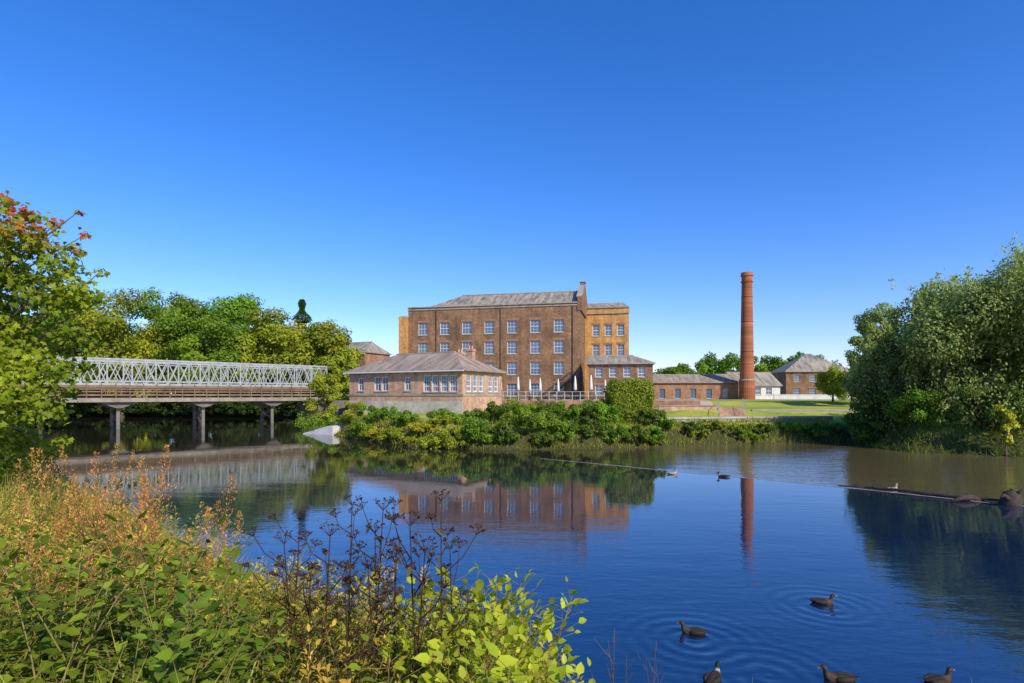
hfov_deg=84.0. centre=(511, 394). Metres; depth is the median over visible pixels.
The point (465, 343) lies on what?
window
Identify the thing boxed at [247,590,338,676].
wild plant
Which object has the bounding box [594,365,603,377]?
window
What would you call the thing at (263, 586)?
wild plant
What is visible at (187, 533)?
wild plant
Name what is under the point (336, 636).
wild plant
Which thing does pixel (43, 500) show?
wild plant
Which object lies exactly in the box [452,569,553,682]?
leafy shrub
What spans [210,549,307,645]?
wild plant
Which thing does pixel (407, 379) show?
window
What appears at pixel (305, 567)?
wild plant
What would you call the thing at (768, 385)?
white outbuilding
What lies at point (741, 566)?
water
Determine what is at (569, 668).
leafy shrub
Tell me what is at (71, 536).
wild plant
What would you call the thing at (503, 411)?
riverside shrub
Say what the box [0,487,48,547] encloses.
wild plant
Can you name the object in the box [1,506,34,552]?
wild plant
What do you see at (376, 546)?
dried umbel plant
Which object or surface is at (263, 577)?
wild plant
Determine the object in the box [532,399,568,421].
riverside shrub
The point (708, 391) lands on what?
window
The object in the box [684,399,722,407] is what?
footpath
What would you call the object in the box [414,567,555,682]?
leafy shrub
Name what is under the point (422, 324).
window
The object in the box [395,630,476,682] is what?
leafy shrub
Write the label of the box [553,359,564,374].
window
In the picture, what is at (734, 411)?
garden steps
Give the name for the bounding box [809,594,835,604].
duck
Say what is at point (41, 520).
wild plant
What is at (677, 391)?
window
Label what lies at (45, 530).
wild plant
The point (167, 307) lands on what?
broadleaf tree
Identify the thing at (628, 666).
bare stalk
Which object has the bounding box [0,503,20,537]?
wild plant
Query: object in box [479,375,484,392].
window
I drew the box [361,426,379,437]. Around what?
riverside shrub
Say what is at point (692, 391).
window
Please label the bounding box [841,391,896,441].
waterside shrub
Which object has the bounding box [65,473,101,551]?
wild plant
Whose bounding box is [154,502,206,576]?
wild plant
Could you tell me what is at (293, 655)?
wild plant
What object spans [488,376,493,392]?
window
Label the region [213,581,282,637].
wild plant
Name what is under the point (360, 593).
wild plant
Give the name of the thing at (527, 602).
leafy shrub
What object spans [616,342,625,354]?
window
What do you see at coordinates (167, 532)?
wild plant
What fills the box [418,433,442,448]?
riverside shrub
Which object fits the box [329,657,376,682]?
wild plant
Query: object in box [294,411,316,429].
riverside shrub
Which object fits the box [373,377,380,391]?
window
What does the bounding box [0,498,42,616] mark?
wild plant
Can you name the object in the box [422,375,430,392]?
window
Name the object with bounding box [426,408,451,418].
riverside shrub
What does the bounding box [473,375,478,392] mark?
window
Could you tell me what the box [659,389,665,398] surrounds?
window
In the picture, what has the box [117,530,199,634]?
wild plant
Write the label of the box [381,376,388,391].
window
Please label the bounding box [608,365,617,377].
window
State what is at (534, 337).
brick mill
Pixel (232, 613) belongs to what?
wild plant
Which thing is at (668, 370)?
broadleaf tree
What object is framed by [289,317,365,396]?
broadleaf tree
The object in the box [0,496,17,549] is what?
wild plant
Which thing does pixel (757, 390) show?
window
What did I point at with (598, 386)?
window
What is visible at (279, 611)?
wild plant
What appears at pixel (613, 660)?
bare stalk
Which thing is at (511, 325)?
window
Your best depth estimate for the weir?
23.08 m
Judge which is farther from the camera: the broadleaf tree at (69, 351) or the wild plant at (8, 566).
the broadleaf tree at (69, 351)
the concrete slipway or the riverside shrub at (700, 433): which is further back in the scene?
the concrete slipway
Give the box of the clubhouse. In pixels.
[343,346,506,412]
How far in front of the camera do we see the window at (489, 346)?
93.23 m
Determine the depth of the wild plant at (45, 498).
7.53 m
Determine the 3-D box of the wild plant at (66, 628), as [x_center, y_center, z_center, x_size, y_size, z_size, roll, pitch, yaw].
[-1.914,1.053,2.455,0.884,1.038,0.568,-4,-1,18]
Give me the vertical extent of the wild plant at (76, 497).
1.312 m
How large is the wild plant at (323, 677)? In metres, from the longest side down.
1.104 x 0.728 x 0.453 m
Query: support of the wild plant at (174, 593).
on the ground at (792, 404)
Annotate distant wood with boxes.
[172,359,850,396]
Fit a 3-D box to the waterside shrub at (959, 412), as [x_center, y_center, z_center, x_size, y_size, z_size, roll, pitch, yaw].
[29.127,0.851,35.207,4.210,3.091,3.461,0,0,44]
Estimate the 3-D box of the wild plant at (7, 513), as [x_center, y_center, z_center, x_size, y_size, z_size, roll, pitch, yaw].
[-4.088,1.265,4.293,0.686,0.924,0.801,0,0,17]
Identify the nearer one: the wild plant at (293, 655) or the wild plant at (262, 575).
the wild plant at (293, 655)
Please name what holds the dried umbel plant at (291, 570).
on the ground at (792, 404)
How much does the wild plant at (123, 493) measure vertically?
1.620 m
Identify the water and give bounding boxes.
[25,416,1023,682]
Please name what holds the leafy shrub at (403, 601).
on the ground at (792, 404)
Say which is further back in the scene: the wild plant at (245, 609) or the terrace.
the terrace
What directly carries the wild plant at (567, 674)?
on the ground at (792, 404)
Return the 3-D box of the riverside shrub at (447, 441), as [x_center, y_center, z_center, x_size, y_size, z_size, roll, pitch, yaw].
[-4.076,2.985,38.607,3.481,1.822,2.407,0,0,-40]
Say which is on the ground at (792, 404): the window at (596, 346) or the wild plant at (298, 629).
the wild plant at (298, 629)
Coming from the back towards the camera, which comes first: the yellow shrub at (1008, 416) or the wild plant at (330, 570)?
the yellow shrub at (1008, 416)
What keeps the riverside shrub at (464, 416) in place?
on the ground at (792, 404)
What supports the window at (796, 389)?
in the brick villa
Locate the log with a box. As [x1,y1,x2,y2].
[951,494,985,501]
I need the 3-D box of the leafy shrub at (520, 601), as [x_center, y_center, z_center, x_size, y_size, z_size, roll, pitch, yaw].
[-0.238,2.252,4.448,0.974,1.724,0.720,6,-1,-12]
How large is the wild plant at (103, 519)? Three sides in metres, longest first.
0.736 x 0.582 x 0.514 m
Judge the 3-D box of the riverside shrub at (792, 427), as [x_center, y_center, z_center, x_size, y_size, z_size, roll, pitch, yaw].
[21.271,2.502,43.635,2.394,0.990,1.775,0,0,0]
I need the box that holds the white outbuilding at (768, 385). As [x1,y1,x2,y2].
[725,372,782,398]
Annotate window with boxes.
[357,378,363,391]
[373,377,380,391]
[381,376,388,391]
[403,377,410,391]
[417,321,427,335]
[417,341,427,352]
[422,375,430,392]
[431,375,438,392]
[439,320,449,335]
[439,340,449,351]
[439,375,447,392]
[448,375,457,392]
[461,319,471,334]
[461,340,472,354]
[466,375,472,392]
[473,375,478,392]
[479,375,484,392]
[483,319,494,333]
[483,339,494,354]
[483,360,494,366]
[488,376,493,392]
[494,376,499,392]
[506,318,517,333]
[506,339,517,354]
[506,360,517,374]
[506,381,516,396]
[529,317,540,332]
[529,338,540,353]
[529,359,540,374]
[530,381,539,395]
[552,317,564,332]
[552,338,564,353]
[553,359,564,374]
[553,381,563,395]
[591,323,600,336]
[591,343,600,354]
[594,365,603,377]
[594,383,603,395]
[604,323,612,336]
[604,342,612,354]
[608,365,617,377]
[616,322,624,335]
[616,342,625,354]
[622,364,631,377]
[636,364,646,377]
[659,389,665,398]
[674,389,680,398]
[690,389,696,398]
[706,389,712,398]
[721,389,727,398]
[755,388,760,394]
[766,388,771,394]
[793,373,800,381]
[793,386,800,393]
[809,373,815,381]
[809,386,815,393]
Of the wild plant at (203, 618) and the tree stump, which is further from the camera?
the tree stump
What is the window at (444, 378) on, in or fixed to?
in the clubhouse
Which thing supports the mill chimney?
on the ground at (792, 404)
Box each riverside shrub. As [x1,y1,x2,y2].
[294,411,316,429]
[310,414,343,430]
[327,401,367,420]
[348,419,375,436]
[356,404,397,421]
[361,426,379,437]
[375,426,404,441]
[383,410,418,423]
[398,433,420,443]
[408,422,437,431]
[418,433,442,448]
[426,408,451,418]
[428,414,458,423]
[429,425,469,448]
[445,410,486,423]
[460,417,495,443]
[471,401,508,423]
[486,420,520,440]
[494,398,536,424]
[507,406,547,428]
[530,430,557,444]
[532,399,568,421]
[541,419,575,439]
[552,401,586,421]
[563,416,603,435]
[568,399,607,422]
[587,400,622,423]
[593,398,617,411]
[598,422,632,442]
[622,424,650,441]
[633,408,668,423]
[647,426,666,443]
[652,417,676,427]
[675,421,703,431]
[687,428,710,436]
[701,419,727,427]
[722,423,753,432]
[739,432,767,440]
[751,423,777,432]
[774,422,808,430]
[800,422,832,436]
[830,423,851,432]
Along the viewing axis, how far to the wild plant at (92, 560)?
4.23 m
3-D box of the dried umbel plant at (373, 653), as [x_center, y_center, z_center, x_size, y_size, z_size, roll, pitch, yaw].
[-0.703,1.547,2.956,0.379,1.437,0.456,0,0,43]
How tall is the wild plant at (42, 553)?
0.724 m
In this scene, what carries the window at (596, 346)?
in the mill block
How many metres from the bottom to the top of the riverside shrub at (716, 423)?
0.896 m
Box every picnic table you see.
[516,394,528,399]
[527,394,543,399]
[542,394,554,399]
[554,394,571,399]
[573,394,589,399]
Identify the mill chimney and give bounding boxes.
[739,272,754,398]
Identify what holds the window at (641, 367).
in the brick outbuilding at (603, 368)
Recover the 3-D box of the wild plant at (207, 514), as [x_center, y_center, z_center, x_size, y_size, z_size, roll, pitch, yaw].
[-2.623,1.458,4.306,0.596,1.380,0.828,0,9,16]
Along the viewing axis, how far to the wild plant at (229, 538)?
4.95 m
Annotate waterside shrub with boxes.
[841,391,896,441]
[881,387,945,427]
[943,383,1023,428]
[1001,383,1023,426]
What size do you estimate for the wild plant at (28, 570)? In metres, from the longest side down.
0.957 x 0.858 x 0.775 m
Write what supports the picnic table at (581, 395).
on the terrace
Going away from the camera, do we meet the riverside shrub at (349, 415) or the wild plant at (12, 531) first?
the wild plant at (12, 531)
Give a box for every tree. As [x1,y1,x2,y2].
[0,190,113,488]
[0,305,98,407]
[30,288,140,364]
[51,287,171,416]
[104,286,203,382]
[143,296,202,366]
[151,296,257,417]
[183,292,278,381]
[222,306,304,396]
[267,320,319,376]
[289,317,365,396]
[292,299,312,341]
[303,373,343,421]
[308,347,360,397]
[655,366,682,373]
[669,361,704,373]
[695,351,739,373]
[733,355,782,371]
[773,351,826,369]
[813,364,850,400]
[841,335,864,389]
[843,318,946,442]
[853,302,902,382]
[875,240,1023,449]
[964,231,1023,420]
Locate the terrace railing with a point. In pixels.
(564, 395)
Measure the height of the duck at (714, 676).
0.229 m
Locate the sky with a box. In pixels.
[0,0,1023,393]
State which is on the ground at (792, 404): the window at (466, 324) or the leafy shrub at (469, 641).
the leafy shrub at (469, 641)
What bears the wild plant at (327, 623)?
on the ground at (792, 404)
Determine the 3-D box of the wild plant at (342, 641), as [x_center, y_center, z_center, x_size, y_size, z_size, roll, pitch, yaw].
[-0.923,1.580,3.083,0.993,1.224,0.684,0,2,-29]
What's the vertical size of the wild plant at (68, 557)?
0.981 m
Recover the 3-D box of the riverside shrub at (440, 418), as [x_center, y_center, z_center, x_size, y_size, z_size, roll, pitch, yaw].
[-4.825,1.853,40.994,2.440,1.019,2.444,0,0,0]
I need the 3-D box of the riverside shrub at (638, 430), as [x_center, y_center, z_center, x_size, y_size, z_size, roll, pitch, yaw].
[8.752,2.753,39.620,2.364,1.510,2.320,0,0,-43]
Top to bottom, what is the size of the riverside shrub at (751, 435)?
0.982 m
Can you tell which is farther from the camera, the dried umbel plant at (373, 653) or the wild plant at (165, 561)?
the wild plant at (165, 561)
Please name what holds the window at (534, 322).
in the brick mill
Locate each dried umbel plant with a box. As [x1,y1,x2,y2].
[241,525,333,679]
[260,564,342,682]
[268,509,322,659]
[273,521,358,674]
[303,565,386,682]
[312,494,385,651]
[321,552,423,682]
[342,520,403,682]
[346,549,433,676]
[348,496,402,666]
[378,507,463,682]
[379,535,451,682]
[394,489,485,673]
[409,532,490,673]
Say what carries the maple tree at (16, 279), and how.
on the ground at (792, 404)
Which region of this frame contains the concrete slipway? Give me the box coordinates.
[303,423,343,434]
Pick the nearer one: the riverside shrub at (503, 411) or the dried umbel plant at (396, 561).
the dried umbel plant at (396, 561)
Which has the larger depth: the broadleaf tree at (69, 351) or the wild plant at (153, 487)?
the broadleaf tree at (69, 351)
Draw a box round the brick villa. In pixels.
[770,354,848,393]
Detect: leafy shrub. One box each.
[338,577,491,681]
[347,584,519,682]
[350,635,452,682]
[352,597,470,682]
[361,598,474,681]
[367,570,487,679]
[377,576,417,640]
[385,601,522,682]
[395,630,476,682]
[397,577,464,655]
[400,629,505,678]
[405,632,523,677]
[406,663,450,682]
[413,629,583,682]
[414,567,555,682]
[415,585,537,662]
[421,590,546,682]
[426,562,573,672]
[432,565,557,658]
[433,573,556,661]
[449,603,544,678]
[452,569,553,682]
[466,634,578,682]
[468,619,551,682]
[477,638,570,682]
[484,602,571,682]
[491,577,626,682]
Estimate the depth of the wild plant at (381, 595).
6.71 m
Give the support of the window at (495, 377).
in the clubhouse
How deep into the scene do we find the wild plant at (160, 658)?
2.30 m
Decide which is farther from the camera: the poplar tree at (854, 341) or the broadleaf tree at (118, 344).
the broadleaf tree at (118, 344)
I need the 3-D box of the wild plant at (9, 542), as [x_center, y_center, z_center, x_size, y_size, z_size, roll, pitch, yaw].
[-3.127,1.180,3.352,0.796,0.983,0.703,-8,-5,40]
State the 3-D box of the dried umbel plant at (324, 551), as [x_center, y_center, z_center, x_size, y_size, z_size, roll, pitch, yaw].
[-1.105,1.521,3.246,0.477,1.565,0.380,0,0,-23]
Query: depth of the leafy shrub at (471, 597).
4.22 m
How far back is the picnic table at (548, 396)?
73.70 m
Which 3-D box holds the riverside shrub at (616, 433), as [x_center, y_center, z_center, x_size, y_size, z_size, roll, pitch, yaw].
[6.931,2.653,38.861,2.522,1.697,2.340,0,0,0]
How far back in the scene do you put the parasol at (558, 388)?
74.46 m
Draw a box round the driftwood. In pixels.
[838,480,998,500]
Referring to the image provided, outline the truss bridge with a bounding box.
[1,356,348,428]
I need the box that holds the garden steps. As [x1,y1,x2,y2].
[717,398,747,416]
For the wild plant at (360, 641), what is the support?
on the ground at (792, 404)
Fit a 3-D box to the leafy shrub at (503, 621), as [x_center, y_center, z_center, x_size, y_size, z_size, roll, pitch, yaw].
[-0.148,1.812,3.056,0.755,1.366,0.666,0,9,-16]
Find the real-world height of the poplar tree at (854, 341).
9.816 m
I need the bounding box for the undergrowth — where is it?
[0,453,752,682]
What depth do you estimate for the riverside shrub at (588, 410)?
41.23 m
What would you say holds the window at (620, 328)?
in the mill block
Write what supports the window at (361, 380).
in the clubhouse
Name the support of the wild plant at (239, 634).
on the ground at (792, 404)
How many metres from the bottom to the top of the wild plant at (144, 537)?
0.997 m
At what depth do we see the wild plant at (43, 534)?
4.29 m
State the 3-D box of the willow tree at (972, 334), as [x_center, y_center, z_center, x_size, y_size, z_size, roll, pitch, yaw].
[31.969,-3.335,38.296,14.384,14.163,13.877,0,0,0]
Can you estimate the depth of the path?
103.68 m
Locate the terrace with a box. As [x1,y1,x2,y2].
[502,399,699,408]
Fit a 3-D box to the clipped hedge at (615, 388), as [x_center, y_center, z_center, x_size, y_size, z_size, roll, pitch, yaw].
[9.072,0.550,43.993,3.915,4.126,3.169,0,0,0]
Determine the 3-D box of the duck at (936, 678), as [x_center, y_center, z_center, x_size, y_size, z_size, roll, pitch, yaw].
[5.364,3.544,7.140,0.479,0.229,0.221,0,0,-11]
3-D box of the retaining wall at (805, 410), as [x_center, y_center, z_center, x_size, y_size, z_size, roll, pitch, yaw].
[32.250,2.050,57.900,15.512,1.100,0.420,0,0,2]
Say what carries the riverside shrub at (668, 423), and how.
on the ground at (792, 404)
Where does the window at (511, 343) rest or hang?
in the brick mill
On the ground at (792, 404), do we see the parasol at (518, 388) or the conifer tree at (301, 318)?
the conifer tree at (301, 318)
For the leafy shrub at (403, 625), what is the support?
on the ground at (792, 404)
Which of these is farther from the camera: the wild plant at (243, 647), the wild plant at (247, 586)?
the wild plant at (247, 586)
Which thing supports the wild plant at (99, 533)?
on the ground at (792, 404)
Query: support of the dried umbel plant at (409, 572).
on the ground at (792, 404)
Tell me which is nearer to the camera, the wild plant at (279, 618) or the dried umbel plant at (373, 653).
the dried umbel plant at (373, 653)
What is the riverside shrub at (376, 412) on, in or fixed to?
on the ground at (792, 404)
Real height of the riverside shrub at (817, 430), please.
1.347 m
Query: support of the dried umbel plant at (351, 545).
on the ground at (792, 404)
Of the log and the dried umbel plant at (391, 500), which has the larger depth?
the log
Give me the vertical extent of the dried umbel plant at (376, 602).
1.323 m
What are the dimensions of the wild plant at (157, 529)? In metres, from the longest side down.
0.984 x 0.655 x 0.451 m
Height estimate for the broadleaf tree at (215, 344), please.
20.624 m
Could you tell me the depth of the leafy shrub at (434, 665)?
3.11 m
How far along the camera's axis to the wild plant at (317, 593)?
5.40 m
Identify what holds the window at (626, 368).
in the brick outbuilding at (603, 368)
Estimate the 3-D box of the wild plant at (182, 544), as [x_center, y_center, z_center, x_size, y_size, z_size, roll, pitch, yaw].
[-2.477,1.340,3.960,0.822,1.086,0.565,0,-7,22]
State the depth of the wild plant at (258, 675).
3.11 m
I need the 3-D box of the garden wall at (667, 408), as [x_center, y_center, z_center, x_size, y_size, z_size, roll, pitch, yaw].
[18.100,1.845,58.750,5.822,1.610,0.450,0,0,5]
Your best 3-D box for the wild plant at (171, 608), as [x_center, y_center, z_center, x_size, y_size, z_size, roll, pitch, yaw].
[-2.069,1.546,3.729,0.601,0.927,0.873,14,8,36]
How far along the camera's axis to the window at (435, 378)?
63.95 m
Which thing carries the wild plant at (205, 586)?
on the ground at (792, 404)
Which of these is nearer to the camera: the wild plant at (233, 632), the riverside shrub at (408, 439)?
the wild plant at (233, 632)
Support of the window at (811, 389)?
in the brick villa
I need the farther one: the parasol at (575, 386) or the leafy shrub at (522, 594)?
the parasol at (575, 386)
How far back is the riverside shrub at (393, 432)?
41.87 m
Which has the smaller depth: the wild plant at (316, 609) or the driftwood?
the wild plant at (316, 609)
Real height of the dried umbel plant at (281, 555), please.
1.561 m
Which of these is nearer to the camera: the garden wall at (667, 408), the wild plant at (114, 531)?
the wild plant at (114, 531)
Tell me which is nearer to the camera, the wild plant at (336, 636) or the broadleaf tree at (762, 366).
the wild plant at (336, 636)
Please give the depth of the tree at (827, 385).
80.84 m
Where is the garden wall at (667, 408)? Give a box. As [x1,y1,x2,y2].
[658,405,716,411]
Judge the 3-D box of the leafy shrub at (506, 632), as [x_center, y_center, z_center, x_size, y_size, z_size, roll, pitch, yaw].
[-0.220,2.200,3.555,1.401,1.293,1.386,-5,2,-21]
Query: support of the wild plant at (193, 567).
on the ground at (792, 404)
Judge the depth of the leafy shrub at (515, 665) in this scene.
2.95 m
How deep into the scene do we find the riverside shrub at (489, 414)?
41.36 m
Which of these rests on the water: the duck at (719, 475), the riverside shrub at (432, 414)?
the duck at (719, 475)
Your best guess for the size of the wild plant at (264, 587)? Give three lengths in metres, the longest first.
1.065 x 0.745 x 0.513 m
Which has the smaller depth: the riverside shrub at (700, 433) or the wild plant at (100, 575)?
the wild plant at (100, 575)
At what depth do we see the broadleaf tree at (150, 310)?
98.61 m
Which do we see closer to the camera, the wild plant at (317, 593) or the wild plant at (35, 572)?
the wild plant at (35, 572)
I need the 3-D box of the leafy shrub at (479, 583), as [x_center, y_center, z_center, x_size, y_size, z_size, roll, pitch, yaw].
[-0.152,1.986,3.864,0.888,1.668,0.872,8,-3,-23]
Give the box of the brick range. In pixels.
[653,374,738,398]
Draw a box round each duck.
[677,621,708,634]
[703,661,721,682]
[717,472,730,476]
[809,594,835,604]
[817,664,859,682]
[923,667,954,682]
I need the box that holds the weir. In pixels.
[540,458,1021,505]
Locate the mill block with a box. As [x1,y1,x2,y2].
[585,302,628,398]
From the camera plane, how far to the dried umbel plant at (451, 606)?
3.49 m
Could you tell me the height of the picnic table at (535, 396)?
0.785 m
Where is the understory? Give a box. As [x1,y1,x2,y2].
[59,366,314,397]
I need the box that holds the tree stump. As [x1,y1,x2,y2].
[997,488,1023,505]
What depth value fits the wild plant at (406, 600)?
3.81 m
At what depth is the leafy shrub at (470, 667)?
3.36 m
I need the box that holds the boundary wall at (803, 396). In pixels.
[773,394,852,399]
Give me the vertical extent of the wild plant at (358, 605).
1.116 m
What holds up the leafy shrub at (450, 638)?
on the ground at (792, 404)
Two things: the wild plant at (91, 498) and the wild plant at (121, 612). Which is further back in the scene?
the wild plant at (91, 498)
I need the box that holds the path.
[677,399,946,399]
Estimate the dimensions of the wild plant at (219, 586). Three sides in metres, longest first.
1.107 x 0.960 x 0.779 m
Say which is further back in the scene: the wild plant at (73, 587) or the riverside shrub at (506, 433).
the riverside shrub at (506, 433)
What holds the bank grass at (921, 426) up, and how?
on the ground at (792, 404)
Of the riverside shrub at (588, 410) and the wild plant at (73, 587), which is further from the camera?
the riverside shrub at (588, 410)
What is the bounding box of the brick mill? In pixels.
[399,281,587,398]
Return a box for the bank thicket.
[32,390,348,416]
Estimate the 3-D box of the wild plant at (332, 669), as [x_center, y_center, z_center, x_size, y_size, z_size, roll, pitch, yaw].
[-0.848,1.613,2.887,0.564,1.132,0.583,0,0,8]
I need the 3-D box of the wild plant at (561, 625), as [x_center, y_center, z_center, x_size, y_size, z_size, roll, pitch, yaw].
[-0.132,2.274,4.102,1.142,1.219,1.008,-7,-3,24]
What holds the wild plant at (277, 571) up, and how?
on the ground at (792, 404)
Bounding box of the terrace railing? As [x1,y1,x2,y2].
[510,392,588,399]
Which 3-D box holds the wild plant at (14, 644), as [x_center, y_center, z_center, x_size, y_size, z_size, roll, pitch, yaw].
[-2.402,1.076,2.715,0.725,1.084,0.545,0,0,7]
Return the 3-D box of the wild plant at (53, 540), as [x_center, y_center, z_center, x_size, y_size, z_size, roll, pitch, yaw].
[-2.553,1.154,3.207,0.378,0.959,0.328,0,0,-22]
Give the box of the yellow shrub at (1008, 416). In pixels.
[993,404,1020,456]
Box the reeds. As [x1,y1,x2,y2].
[334,410,912,449]
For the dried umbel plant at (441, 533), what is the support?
on the ground at (792, 404)
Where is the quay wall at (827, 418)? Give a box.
[656,416,832,421]
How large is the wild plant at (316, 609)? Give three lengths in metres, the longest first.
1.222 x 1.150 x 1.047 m
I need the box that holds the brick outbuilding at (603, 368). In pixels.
[586,355,655,398]
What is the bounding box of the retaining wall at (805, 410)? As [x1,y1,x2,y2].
[751,410,856,411]
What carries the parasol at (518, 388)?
on the terrace
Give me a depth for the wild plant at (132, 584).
3.15 m
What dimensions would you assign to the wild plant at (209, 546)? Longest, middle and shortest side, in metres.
0.914 x 0.830 x 0.733 m
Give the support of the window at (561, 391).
in the brick mill
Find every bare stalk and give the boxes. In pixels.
[595,640,620,682]
[607,628,614,680]
[625,655,633,682]
[647,644,656,682]
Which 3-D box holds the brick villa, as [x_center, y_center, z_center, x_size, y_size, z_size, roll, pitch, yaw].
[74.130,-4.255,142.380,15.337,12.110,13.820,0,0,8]
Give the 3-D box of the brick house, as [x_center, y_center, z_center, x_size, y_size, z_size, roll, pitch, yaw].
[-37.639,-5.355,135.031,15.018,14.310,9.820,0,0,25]
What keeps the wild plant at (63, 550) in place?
on the ground at (792, 404)
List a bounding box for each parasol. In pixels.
[516,377,519,399]
[556,379,559,399]
[573,376,577,399]
[589,375,592,389]
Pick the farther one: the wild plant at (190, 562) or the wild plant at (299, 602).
the wild plant at (190, 562)
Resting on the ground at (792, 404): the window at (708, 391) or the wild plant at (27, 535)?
the wild plant at (27, 535)
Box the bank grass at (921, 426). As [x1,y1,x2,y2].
[848,420,1023,457]
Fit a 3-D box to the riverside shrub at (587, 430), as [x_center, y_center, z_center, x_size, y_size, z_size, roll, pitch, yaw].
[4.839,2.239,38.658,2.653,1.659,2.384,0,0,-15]
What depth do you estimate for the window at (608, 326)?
98.23 m
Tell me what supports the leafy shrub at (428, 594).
on the ground at (792, 404)
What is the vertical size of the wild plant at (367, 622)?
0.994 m
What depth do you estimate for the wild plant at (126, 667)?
2.61 m
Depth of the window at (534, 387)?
91.68 m
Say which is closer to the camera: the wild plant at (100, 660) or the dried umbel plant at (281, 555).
the wild plant at (100, 660)
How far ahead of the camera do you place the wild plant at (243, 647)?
2.55 m
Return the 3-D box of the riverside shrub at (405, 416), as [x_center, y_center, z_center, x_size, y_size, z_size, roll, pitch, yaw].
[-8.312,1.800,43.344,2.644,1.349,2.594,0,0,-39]
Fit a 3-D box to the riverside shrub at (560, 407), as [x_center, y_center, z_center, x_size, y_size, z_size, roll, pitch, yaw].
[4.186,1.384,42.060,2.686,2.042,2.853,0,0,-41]
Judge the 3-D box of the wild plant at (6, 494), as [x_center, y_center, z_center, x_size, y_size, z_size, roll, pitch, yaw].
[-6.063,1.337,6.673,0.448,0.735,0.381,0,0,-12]
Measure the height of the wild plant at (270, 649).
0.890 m
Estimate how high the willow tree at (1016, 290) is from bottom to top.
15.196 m
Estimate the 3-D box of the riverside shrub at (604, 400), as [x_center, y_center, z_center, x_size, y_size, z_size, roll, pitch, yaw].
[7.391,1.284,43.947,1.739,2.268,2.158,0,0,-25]
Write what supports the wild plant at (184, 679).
on the ground at (792, 404)
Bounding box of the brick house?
[325,341,391,366]
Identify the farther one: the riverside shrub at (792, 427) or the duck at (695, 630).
the riverside shrub at (792, 427)
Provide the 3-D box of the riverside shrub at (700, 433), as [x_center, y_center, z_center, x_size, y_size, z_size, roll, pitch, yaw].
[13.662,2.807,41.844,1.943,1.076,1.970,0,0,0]
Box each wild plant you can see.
[0,474,56,631]
[0,483,20,529]
[0,484,94,584]
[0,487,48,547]
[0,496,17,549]
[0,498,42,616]
[0,501,21,534]
[0,501,62,584]
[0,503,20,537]
[0,504,63,592]
[0,504,108,676]
[0,509,167,682]
[0,521,75,643]
[0,523,157,606]
[0,525,149,682]
[0,529,60,611]
[0,535,141,678]
[0,536,124,636]
[0,554,196,682]
[0,563,113,681]
[0,575,66,665]
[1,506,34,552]
[1,513,37,550]
[3,493,82,541]
[3,498,82,560]
[5,456,77,559]
[5,525,50,587]
[8,485,90,520]
[11,523,85,582]
[13,555,208,681]
[17,519,161,635]
[22,445,108,558]
[22,516,92,658]
[28,448,156,558]
[29,537,101,620]
[33,471,131,635]
[35,507,97,574]
[36,550,132,657]
[37,482,121,540]
[40,528,161,582]
[49,515,192,644]
[50,516,239,682]
[53,579,136,677]
[57,531,160,599]
[60,443,138,556]
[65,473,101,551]
[67,526,158,574]
[71,489,168,641]
[74,613,183,681]
[75,491,126,553]
[77,444,182,564]
[83,530,215,602]
[89,548,217,597]
[90,589,147,660]
[93,617,233,682]
[95,498,138,536]
[103,619,237,682]
[106,541,276,623]
[107,494,168,529]
[109,472,173,598]
[109,521,167,581]
[109,606,166,682]
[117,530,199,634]
[118,532,237,651]
[120,506,226,600]
[124,546,260,682]
[125,550,252,645]
[125,578,271,643]
[126,544,255,682]
[127,472,237,588]
[129,513,220,631]
[133,505,177,548]
[137,572,215,617]
[138,585,237,665]
[139,507,180,554]
[143,541,209,577]
[153,518,177,539]
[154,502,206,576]
[161,557,226,616]
[163,567,312,681]
[172,586,291,682]
[177,500,228,585]
[181,575,220,654]
[184,522,256,568]
[184,622,284,682]
[187,595,352,682]
[193,580,250,680]
[193,608,262,674]
[195,572,284,642]
[204,510,251,613]
[204,588,279,666]
[208,568,268,619]
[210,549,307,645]
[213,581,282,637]
[214,565,324,623]
[216,556,334,613]
[217,547,393,682]
[224,556,294,600]
[227,557,351,637]
[231,561,344,649]
[231,626,350,682]
[237,553,335,631]
[237,575,285,627]
[238,557,313,682]
[240,561,329,669]
[241,582,314,658]
[243,553,320,604]
[244,555,308,625]
[246,642,280,682]
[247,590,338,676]
[251,585,297,660]
[252,561,432,682]
[253,600,307,678]
[254,579,340,638]
[259,576,327,636]
[272,560,333,606]
[289,599,426,681]
[290,607,397,682]
[297,599,442,681]
[298,586,379,679]
[298,639,454,682]
[300,587,355,657]
[300,592,406,682]
[301,560,400,647]
[304,573,392,648]
[311,608,389,678]
[313,596,390,665]
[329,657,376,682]
[331,637,413,682]
[338,582,404,681]
[339,564,398,653]
[340,587,414,633]
[359,572,437,636]
[504,658,552,682]
[507,604,566,657]
[536,664,583,682]
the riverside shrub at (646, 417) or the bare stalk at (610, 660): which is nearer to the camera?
the bare stalk at (610, 660)
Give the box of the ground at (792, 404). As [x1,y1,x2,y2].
[0,396,1023,677]
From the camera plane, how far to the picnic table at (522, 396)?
74.14 m
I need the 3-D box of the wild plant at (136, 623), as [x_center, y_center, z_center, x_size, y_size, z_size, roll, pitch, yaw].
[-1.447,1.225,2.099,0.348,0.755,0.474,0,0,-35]
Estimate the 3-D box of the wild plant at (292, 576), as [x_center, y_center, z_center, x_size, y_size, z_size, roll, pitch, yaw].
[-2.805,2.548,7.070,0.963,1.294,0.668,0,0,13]
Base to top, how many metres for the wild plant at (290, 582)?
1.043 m
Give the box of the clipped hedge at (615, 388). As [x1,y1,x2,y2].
[602,376,655,422]
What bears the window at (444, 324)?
in the brick mill

